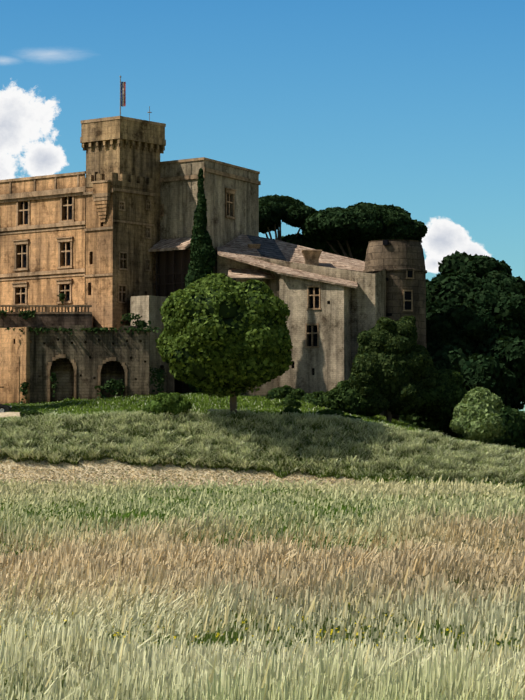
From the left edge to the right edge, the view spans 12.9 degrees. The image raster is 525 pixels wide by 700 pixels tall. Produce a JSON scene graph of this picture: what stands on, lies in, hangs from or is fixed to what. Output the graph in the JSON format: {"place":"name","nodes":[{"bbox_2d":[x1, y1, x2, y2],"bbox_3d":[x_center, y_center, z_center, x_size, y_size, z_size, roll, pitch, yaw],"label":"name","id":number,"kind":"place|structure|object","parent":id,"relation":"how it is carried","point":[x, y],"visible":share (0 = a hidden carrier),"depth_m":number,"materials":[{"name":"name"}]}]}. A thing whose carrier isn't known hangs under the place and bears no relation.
{"place":"outdoors","nodes":[
{"label":"outdoors","id":0,"kind":"place"},
{"bbox_2d":[0,398,494,642],"bbox_3d":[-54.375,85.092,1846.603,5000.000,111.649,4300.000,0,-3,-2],"label":"ground","id":1,"kind":"structure","parent":0,"point":[17,413],"depth_m":198.78,"materials":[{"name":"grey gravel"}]},
{"bbox_2d":[0,404,11,412],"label":"car","id":2,"kind":"object","parent":1,"relation":"on","point":[4,408],"visible":0.81,"depth_m":213.25,"materials":[{"name":"black paint"}]},
{"bbox_2d":[0,293,166,403],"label":"climbing plants","id":3,"kind":"object","parent":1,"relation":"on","point":[141,326],"visible":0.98,"depth_m":228.19,"materials":[{"name":"green plant"}]},
{"bbox_2d":[142,392,191,419],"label":"bush","id":4,"kind":"object","parent":1,"relation":"on","point":[165,403],"visible":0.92,"depth_m":202.85,"materials":[{"name":"green plant"}]},
{"bbox_2d":[20,406,361,419],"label":"shrubs","id":5,"kind":"object","parent":1,"relation":"on","point":[35,412],"visible":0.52,"depth_m":205.58,"materials":[{"name":"green plant"}]},
{"bbox_2d":[184,168,216,394],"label":"cypress","id":6,"kind":"object","parent":1,"relation":"on","point":[203,259],"visible":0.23,"depth_m":230.37,"materials":[{"name":"green plant"}]},
{"bbox_2d":[0,457,404,488],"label":"stubble strip","id":7,"kind":"object","parent":1,"relation":"on","point":[138,471],"visible":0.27,"depth_m":198.39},
{"bbox_2d":[0,116,413,416],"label":"chateau","id":8,"kind":"structure","parent":1,"relation":"on","point":[105,242],"depth_m":237.71,"materials":[{"name":"stone"}]},
{"bbox_2d":[120,76,151,120],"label":"flag","id":9,"kind":"object","parent":8,"relation":"on","point":[123,92],"visible":0.94,"depth_m":238.35,"materials":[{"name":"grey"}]},
{"bbox_2d":[155,272,292,412],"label":"round tree","id":10,"kind":"object","parent":1,"relation":"on","point":[223,334],"visible":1,"depth_m":200.05,"materials":[{"name":"green plant"}]},
{"bbox_2d":[0,533,524,668],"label":"field grass","id":11,"kind":"structure","parent":1,"relation":"on","point":[466,612],"depth_m":28.54,"materials":[{"name":"beige plant"}]},
{"bbox_2d":[0,392,524,492],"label":"grass mound","id":12,"kind":"object","parent":1,"relation":"on","point":[89,431],"depth_m":201.34,"materials":[{"name":"green plant"}]},
{"bbox_2d":[0,616,524,699],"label":"field grass","id":13,"kind":"structure","parent":1,"relation":"on","point":[383,675],"depth_m":17.53,"materials":[{"name":"plant"}]},
{"bbox_2d":[0,494,524,575],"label":"field grass","id":14,"kind":"structure","parent":1,"relation":"on","point":[130,530],"depth_m":51.78,"materials":[{"name":"green plant"}]},
{"bbox_2d":[0,474,524,528],"bbox_3d":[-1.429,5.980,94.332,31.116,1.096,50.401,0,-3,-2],"label":"field grass","id":15,"kind":"structure","parent":1,"relation":"on","point":[93,503],"depth_m":93.18,"materials":[{"name":"green plant"}]},
{"bbox_2d":[0,511,524,699],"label":"grass blades","id":16,"kind":"object","parent":1,"relation":"on","point":[121,561],"visible":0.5,"depth_m":30.70,"materials":[{"name":"beige plant"}]},
{"bbox_2d":[0,597,524,698],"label":"buttercups","id":17,"kind":"object","parent":1,"relation":"on","point":[288,629],"visible":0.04,"depth_m":25.36,"materials":[{"name":"yellow plant"}]},
{"bbox_2d":[25,582,516,655],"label":"field weeds","id":18,"kind":"object","parent":1,"relation":"on","point":[278,630],"depth_m":26.50,"materials":[{"name":"green plant"}]},
{"bbox_2d":[259,194,317,240],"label":"pine","id":19,"kind":"object","parent":1,"relation":"on","point":[275,210],"visible":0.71,"depth_m":270.23,"materials":[{"name":"green plant"}]},
{"bbox_2d":[281,233,368,260],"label":"pine","id":20,"kind":"object","parent":1,"relation":"on","point":[358,251],"visible":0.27,"depth_m":271.75,"materials":[{"name":"brown plant"}]},
{"bbox_2d":[301,202,427,257],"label":"pine","id":21,"kind":"object","parent":1,"relation":"on","point":[361,222],"visible":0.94,"depth_m":265.16,"materials":[{"name":"green plant"}]},
{"bbox_2d":[265,369,466,420],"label":"bushes","id":22,"kind":"object","parent":1,"relation":"on","point":[445,396],"depth_m":225.83,"materials":[{"name":"green plant"}]},
{"bbox_2d":[348,315,439,422],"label":"tree","id":23,"kind":"object","parent":1,"relation":"on","point":[393,363],"visible":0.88,"depth_m":224.30,"materials":[{"name":"green plant"}]},
{"bbox_2d":[363,239,426,421],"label":"round tower","id":24,"kind":"structure","parent":1,"relation":"on","point":[395,259],"depth_m":236.27,"materials":[{"name":"stone"}]},
{"bbox_2d":[399,404,524,448],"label":"hedge","id":25,"kind":"object","parent":1,"relation":"on","point":[513,419],"visible":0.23,"depth_m":229.05,"materials":[{"name":"green plant"}]},
{"bbox_2d":[426,250,524,409],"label":"trees","id":26,"kind":"object","parent":1,"relation":"on","point":[475,320],"visible":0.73,"depth_m":241.55,"materials":[{"name":"green plant"}]},
{"bbox_2d":[449,387,505,444],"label":"shrub","id":27,"kind":"object","parent":1,"relation":"on","point":[477,417],"visible":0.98,"depth_m":205.51,"materials":[{"name":"green plant"}]},
{"bbox_2d":[0,0,524,410],"label":"sky","id":28,"kind":"structure","parent":0,"point":[417,107],"materials":[{"name":"blue"}]}
]}

